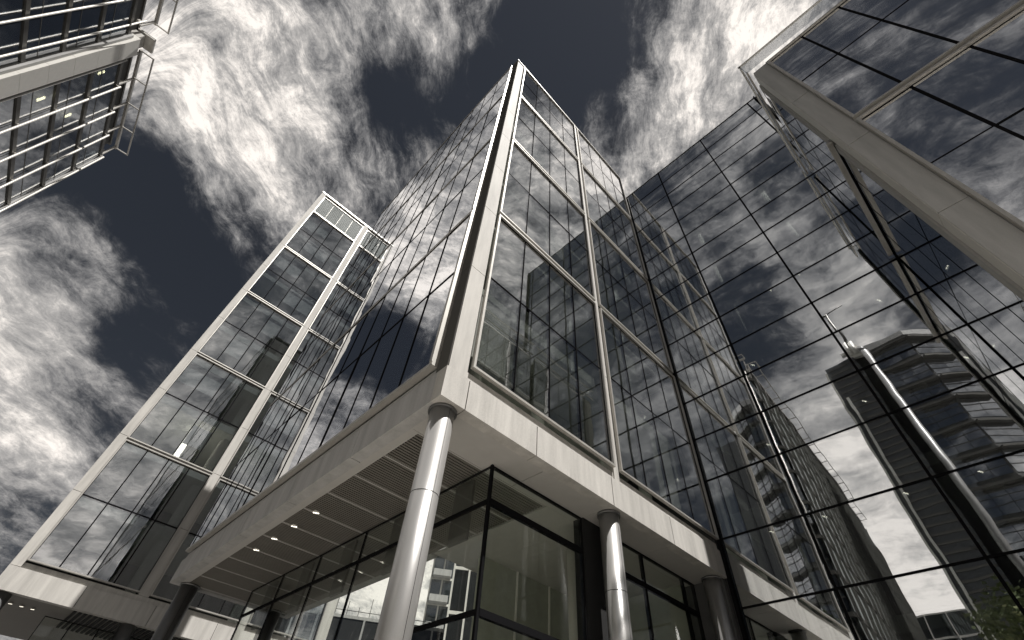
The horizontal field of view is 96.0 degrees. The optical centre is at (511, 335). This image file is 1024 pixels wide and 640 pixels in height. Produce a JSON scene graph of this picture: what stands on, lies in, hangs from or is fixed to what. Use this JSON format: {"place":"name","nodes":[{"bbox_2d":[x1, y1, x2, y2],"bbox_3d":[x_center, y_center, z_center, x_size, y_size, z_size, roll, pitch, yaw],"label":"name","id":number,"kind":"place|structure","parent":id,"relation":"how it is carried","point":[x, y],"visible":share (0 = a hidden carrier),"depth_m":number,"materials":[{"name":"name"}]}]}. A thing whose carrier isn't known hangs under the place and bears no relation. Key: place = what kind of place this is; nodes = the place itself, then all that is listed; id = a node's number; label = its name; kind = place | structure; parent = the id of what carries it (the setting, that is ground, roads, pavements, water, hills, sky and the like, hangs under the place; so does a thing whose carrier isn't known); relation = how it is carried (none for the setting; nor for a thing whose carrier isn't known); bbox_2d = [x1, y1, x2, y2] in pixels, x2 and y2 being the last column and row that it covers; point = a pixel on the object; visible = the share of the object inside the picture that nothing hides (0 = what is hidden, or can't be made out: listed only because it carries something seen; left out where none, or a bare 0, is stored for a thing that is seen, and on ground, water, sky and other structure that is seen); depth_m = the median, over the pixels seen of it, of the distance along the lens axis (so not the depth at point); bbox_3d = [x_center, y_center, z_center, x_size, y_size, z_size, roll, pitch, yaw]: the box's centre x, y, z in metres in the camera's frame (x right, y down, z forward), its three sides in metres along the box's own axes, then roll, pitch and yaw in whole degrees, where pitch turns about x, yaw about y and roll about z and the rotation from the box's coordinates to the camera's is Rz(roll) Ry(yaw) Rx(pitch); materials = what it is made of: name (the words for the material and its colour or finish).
{"place":"outdoors","nodes":[
{"label":"outdoors","id":0,"kind":"place"},
{"bbox_2d":[0,0,178,212],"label":"banded office block","id":1,"kind":"structure","parent":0,"point":[65,65],"depth_m":37.82,"materials":[{"name":"grey glass"}]},
{"bbox_2d":[0,191,371,639],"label":"office tower","id":2,"kind":"structure","parent":0,"point":[102,554],"depth_m":32.53,"materials":[{"name":"stone"}]},
{"bbox_2d":[28,616,113,639],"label":"lobby window","id":3,"kind":"structure","parent":2,"relation":"in","point":[45,616],"depth_m":25.59,"materials":[{"name":"black metal"}]},
{"bbox_2d":[27,439,211,592],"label":"window","id":4,"kind":"structure","parent":2,"relation":"in","point":[126,441],"depth_m":27.47,"materials":[{"name":"grey glass"}]},
{"bbox_2d":[127,353,263,473],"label":"window","id":5,"kind":"structure","parent":2,"relation":"in","point":[197,354],"depth_m":33.31,"materials":[{"name":"grey glass"}]},
{"bbox_2d":[150,479,246,621],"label":"window","id":6,"kind":"structure","parent":2,"relation":"in","point":[220,480],"depth_m":28.26,"materials":[{"name":"grey metal"}]},
{"bbox_2d":[220,392,275,479],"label":"window","id":7,"kind":"structure","parent":2,"relation":"in","point":[271,393],"depth_m":34.76,"materials":[{"name":"grey metal"}]},
{"bbox_2d":[197,291,302,387],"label":"window","id":8,"kind":"structure","parent":2,"relation":"in","point":[275,310],"depth_m":39.19,"materials":[{"name":"grey glass"}]},
{"bbox_2d":[247,603,327,639],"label":"window","id":9,"kind":"structure","parent":2,"relation":"in","point":[323,612],"depth_m":31.21,"materials":[{"name":"grey metal"}]},
{"bbox_2d":[248,246,331,325],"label":"window","id":10,"kind":"structure","parent":2,"relation":"in","point":[284,247],"depth_m":45.18,"materials":[{"name":"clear glass"}]},
{"bbox_2d":[271,329,312,394],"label":"window","id":11,"kind":"structure","parent":2,"relation":"in","point":[308,330],"depth_m":40.75,"materials":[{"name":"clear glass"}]},
{"bbox_2d":[285,211,354,277],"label":"window","id":12,"kind":"structure","parent":2,"relation":"in","point":[313,212],"depth_m":51.01,"materials":[{"name":"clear glass"}]},
{"bbox_2d":[308,282,339,331],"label":"window","id":13,"kind":"structure","parent":2,"relation":"in","point":[336,283],"depth_m":46.62,"materials":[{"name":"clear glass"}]},
{"bbox_2d":[336,245,361,283],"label":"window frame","id":14,"kind":"structure","parent":2,"relation":"in","point":[359,246],"depth_m":52.35,"materials":[{"name":"grey metal"}]},
{"bbox_2d":[0,0,840,639],"label":"sky","id":15,"kind":"structure","parent":0,"point":[113,271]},
{"bbox_2d":[151,59,740,639],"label":"office building","id":16,"kind":"structure","parent":0,"point":[481,381],"depth_m":15.44,"materials":[{"name":"stone"}]},
{"bbox_2d":[189,359,319,546],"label":"window","id":17,"kind":"structure","parent":16,"relation":"in","point":[240,482],"depth_m":20.39,"materials":[{"name":"glass"}]},
{"bbox_2d":[230,574,283,639],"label":"lobby window","id":18,"kind":"structure","parent":16,"relation":"in","point":[243,614],"depth_m":17.60,"materials":[{"name":"black metal"}]},
{"bbox_2d":[257,555,320,639],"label":"lobby window","id":19,"kind":"structure","parent":16,"relation":"in","point":[275,599],"depth_m":16.10,"materials":[{"name":"black metal"}]},
{"bbox_2d":[243,295,385,504],"bbox_3d":[-7.509,2.250,18.105,0.105,7.710,5.600,38,-56,-26],"label":"window","id":20,"kind":"structure","parent":16,"relation":"in","point":[305,429],"depth_m":17.43,"materials":[{"name":"glass"}]},
{"bbox_2d":[273,270,366,400],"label":"window","id":21,"kind":"structure","parent":16,"relation":"in","point":[325,328],"depth_m":26.37,"materials":[{"name":"glass"}]},
{"bbox_2d":[291,531,365,639],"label":"lobby window","id":22,"kind":"structure","parent":16,"relation":"in","point":[354,563],"depth_m":14.56,"materials":[{"name":"black metal"}]},
{"bbox_2d":[185,65,512,552],"bbox_3d":[-6.846,-5.248,26.507,0.200,30.470,16.900,38,-56,-26],"label":"window frame","id":23,"kind":"structure","parent":16,"relation":"in","point":[434,359],"depth_m":14.89,"materials":[{"name":"metal"}]},
{"bbox_2d":[324,211,397,312],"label":"window","id":24,"kind":"structure","parent":16,"relation":"in","point":[364,258],"depth_m":32.21,"materials":[{"name":"glass"}]},
{"bbox_2d":[334,510,405,639],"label":"lobby window","id":25,"kind":"structure","parent":16,"relation":"in","point":[360,560],"depth_m":13.20,"materials":[{"name":"black metal"}]},
{"bbox_2d":[323,211,422,352],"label":"window","id":26,"kind":"structure","parent":16,"relation":"in","point":[377,280],"depth_m":23.44,"materials":[{"name":"glass"}]},
{"bbox_2d":[360,173,417,250],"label":"window","id":27,"kind":"structure","parent":16,"relation":"in","point":[396,203],"depth_m":37.85,"materials":[{"name":"glass"}]},
{"bbox_2d":[320,214,469,445],"bbox_3d":[-3.586,-0.530,15.282,0.105,7.710,5.450,38,-56,-26],"label":"window","id":28,"kind":"structure","parent":16,"relation":"in","point":[400,341],"depth_m":14.51,"materials":[{"name":"glass"}]},
{"bbox_2d":[370,157,446,263],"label":"window","id":29,"kind":"structure","parent":16,"relation":"in","point":[416,203],"depth_m":29.30,"materials":[{"name":"glass"}]},
{"bbox_2d":[400,123,461,206],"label":"window","id":30,"kind":"structure","parent":16,"relation":"in","point":[443,151],"depth_m":34.98,"materials":[{"name":"glass"}]},
{"bbox_2d":[389,140,489,288],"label":"window","id":31,"kind":"structure","parent":16,"relation":"in","point":[454,202],"depth_m":20.59,"materials":[{"name":"glass"}]},
{"bbox_2d":[412,467,489,633],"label":"lobby window","id":32,"kind":"structure","parent":16,"relation":"in","point":[470,613],"depth_m":10.81,"materials":[{"name":"black metal"}]},
{"bbox_2d":[426,97,501,204],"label":"window","id":33,"kind":"structure","parent":16,"relation":"in","point":[482,131],"depth_m":26.47,"materials":[{"name":"glass"}]},
{"bbox_2d":[448,69,509,153],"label":"window","id":34,"kind":"structure","parent":16,"relation":"in","point":[496,92],"depth_m":32.13,"materials":[{"name":"glass"}]},
{"bbox_2d":[476,466,587,639],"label":"lobby window","id":35,"kind":"structure","parent":16,"relation":"in","point":[485,615],"depth_m":11.22,"materials":[{"name":"black glass"}]},
{"bbox_2d":[471,214,615,467],"bbox_3d":[1.228,-0.273,15.093,5.550,7.740,0.180,38,-56,-26],"label":"window","id":36,"kind":"structure","parent":16,"relation":"in","point":[571,309],"depth_m":16.00,"materials":[{"name":"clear glass"}]},
{"bbox_2d":[498,139,595,300],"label":"window","id":37,"kind":"structure","parent":16,"relation":"in","point":[531,201],"depth_m":20.41,"materials":[{"name":"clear glass"}]},
{"bbox_2d":[512,95,584,213],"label":"window","id":38,"kind":"structure","parent":16,"relation":"in","point":[531,133],"depth_m":26.34,"materials":[{"name":"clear glass"}]},
{"bbox_2d":[519,68,578,159],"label":"window","id":39,"kind":"structure","parent":16,"relation":"in","point":[531,91],"depth_m":32.05,"materials":[{"name":"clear glass"}]},
{"bbox_2d":[576,128,630,217],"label":"window","id":40,"kind":"structure","parent":16,"relation":"in","point":[589,156],"depth_m":34.64,"materials":[{"name":"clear glass"}]},
{"bbox_2d":[581,164,647,279],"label":"window","id":41,"kind":"structure","parent":16,"relation":"in","point":[603,211],"depth_m":28.95,"materials":[{"name":"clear glass"}]},
{"bbox_2d":[588,219,673,373],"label":"window","id":42,"kind":"structure","parent":16,"relation":"in","point":[622,291],"depth_m":23.04,"materials":[{"name":"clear glass"}]},
{"bbox_2d":[599,308,718,539],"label":"window","id":43,"kind":"structure","parent":16,"relation":"in","point":[646,405],"depth_m":17.09,"materials":[{"name":"grey glass"}]},
{"bbox_2d":[622,542,705,639],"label":"lobby window","id":44,"kind":"structure","parent":16,"relation":"in","point":[642,583],"depth_m":14.07,"materials":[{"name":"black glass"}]},
{"bbox_3d":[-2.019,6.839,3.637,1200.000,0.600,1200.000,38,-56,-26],"label":"ground","id":45,"kind":"structure","parent":0,"visible":0},
{"bbox_2d":[283,598,444,639],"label":"unfinished building","id":46,"kind":"structure","parent":45,"relation":"on","point":[357,627],"depth_m":49.73,"materials":[{"name":"grey stone"}]},
{"bbox_2d":[286,612,316,639],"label":"window","id":47,"kind":"structure","parent":46,"relation":"in","point":[306,623],"depth_m":48.87,"materials":[{"name":"grey glass"}]},
{"bbox_2d":[311,615,339,639],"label":"window","id":48,"kind":"structure","parent":46,"relation":"in","point":[335,621],"depth_m":49.31,"materials":[{"name":"grey glass"}]},
{"bbox_2d":[337,618,362,639],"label":"window","id":49,"kind":"structure","parent":46,"relation":"in","point":[350,629],"depth_m":49.65,"materials":[{"name":"grey glass"}]},
{"bbox_2d":[361,622,377,639],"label":"window","id":50,"kind":"structure","parent":46,"relation":"in","point":[369,632],"depth_m":49.97,"materials":[{"name":"grey glass"}]},
{"bbox_2d":[411,630,430,639],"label":"window","id":51,"kind":"structure","parent":46,"relation":"in","point":[425,634],"depth_m":50.81,"materials":[{"name":"black glass"}]},
{"bbox_2d":[432,631,443,639],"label":"window","id":52,"kind":"structure","parent":46,"relation":"in","point":[436,635],"depth_m":51.18,"materials":[{"name":"black glass"}]},
{"bbox_2d":[422,547,454,628],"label":"balcony tower","id":53,"kind":"structure","parent":45,"relation":"on","point":[437,601],"depth_m":68.61,"materials":[{"name":"white paint"}]},
{"bbox_2d":[443,564,476,639],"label":"glass office","id":54,"kind":"structure","parent":45,"relation":"on","point":[462,593],"depth_m":45.32,"materials":[{"name":"white paint"}]},
{"bbox_2d":[626,96,1023,639],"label":"curtain wall building","id":55,"kind":"structure","parent":45,"relation":"on","point":[851,392],"depth_m":15.63,"materials":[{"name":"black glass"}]},
{"bbox_2d":[627,99,761,207],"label":"window","id":56,"kind":"structure","parent":55,"relation":"in","point":[745,112],"depth_m":32.48,"materials":[{"name":"grey glass"}]},
{"bbox_2d":[630,107,768,219],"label":"window","id":57,"kind":"structure","parent":55,"relation":"in","point":[754,121],"depth_m":31.13,"materials":[{"name":"grey glass"}]},
{"bbox_2d":[633,119,782,232],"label":"window","id":58,"kind":"structure","parent":55,"relation":"in","point":[764,131],"depth_m":29.78,"materials":[{"name":"grey glass"}]},
{"bbox_2d":[637,127,791,247],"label":"window","id":59,"kind":"structure","parent":55,"relation":"in","point":[774,143],"depth_m":28.39,"materials":[{"name":"grey glass"}]},
{"bbox_2d":[641,142,800,262],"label":"window","id":60,"kind":"structure","parent":55,"relation":"in","point":[783,158],"depth_m":27.07,"materials":[{"name":"grey glass"}]},
{"bbox_2d":[645,157,812,280],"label":"window","id":61,"kind":"structure","parent":55,"relation":"in","point":[792,175],"depth_m":25.67,"materials":[{"name":"grey glass"}]},
{"bbox_2d":[650,175,829,299],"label":"window","id":62,"kind":"structure","parent":55,"relation":"in","point":[809,190],"depth_m":24.23,"materials":[{"name":"grey glass"}]},
{"bbox_2d":[655,191,848,321],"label":"window","id":63,"kind":"structure","parent":55,"relation":"in","point":[828,207],"depth_m":22.80,"materials":[{"name":"grey glass"}]},
{"bbox_2d":[662,210,871,345],"bbox_3d":[11.596,-2.665,21.575,0.055,1.942,10.230,38,-56,-26],"label":"window","id":64,"kind":"structure","parent":55,"relation":"in","point":[847,228],"depth_m":21.33,"materials":[{"name":"grey glass"}]},
{"bbox_2d":[668,232,898,373],"bbox_3d":[11.477,-1.384,20.150,0.055,1.942,10.230,38,-56,-26],"label":"window","id":65,"kind":"structure","parent":55,"relation":"in","point":[866,255],"depth_m":19.90,"materials":[{"name":"grey glass"}]},
{"bbox_2d":[676,258,929,403],"bbox_3d":[11.360,-0.114,18.735,0.055,1.912,10.230,38,-56,-26],"label":"window","id":66,"kind":"structure","parent":55,"relation":"in","point":[895,282],"depth_m":18.44,"materials":[{"name":"grey glass"}]},
{"bbox_2d":[684,288,968,440],"bbox_3d":[11.241,1.167,17.310,0.055,1.972,10.230,38,-56,-26],"label":"window","id":67,"kind":"structure","parent":55,"relation":"in","point":[924,317],"depth_m":16.97,"materials":[{"name":"grey glass"}]},
{"bbox_2d":[695,325,1013,481],"bbox_3d":[11.122,2.451,15.880,0.055,1.922,10.230,38,-56,-26],"label":"window","id":68,"kind":"structure","parent":55,"relation":"in","point":[959,358],"depth_m":15.50,"materials":[{"name":"grey glass"}]},
{"bbox_2d":[706,368,1023,539],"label":"window","id":69,"kind":"structure","parent":55,"relation":"in","point":[980,422],"depth_m":14.10,"materials":[{"name":"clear glass"}]},
{"bbox_2d":[722,452,1023,609],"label":"window","id":70,"kind":"structure","parent":55,"relation":"in","point":[911,529],"depth_m":12.91,"materials":[{"name":"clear glass"}]},
{"bbox_2d":[741,551,1023,639],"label":"window","id":71,"kind":"structure","parent":55,"relation":"in","point":[967,601],"depth_m":11.71,"materials":[{"name":"grey glass"}]},
{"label":"pavement","id":72,"kind":"structure","parent":0,"visible":0},
{"bbox_2d":[738,0,1023,376],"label":"stone framed building","id":73,"kind":"structure","parent":72,"relation":"on","point":[902,122],"depth_m":12.65,"materials":[{"name":"grey stone"}]},
{"bbox_2d":[764,93,892,249],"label":"window","id":74,"kind":"structure","parent":73,"relation":"in","point":[815,153],"depth_m":18.80,"materials":[{"name":"grey glass"}]},
{"bbox_2d":[767,0,1023,119],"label":"window","id":75,"kind":"structure","parent":73,"relation":"in","point":[859,53],"depth_m":14.86,"materials":[{"name":"grey glass"}]},
{"bbox_2d":[844,158,1023,376],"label":"window","id":76,"kind":"structure","parent":73,"relation":"in","point":[988,306],"depth_m":12.69,"materials":[{"name":"grey glass"}]},
{"bbox_2d":[856,4,1023,230],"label":"window","id":77,"kind":"structure","parent":73,"relation":"in","point":[962,118],"depth_m":11.33,"materials":[{"name":"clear glass"}]}
]}

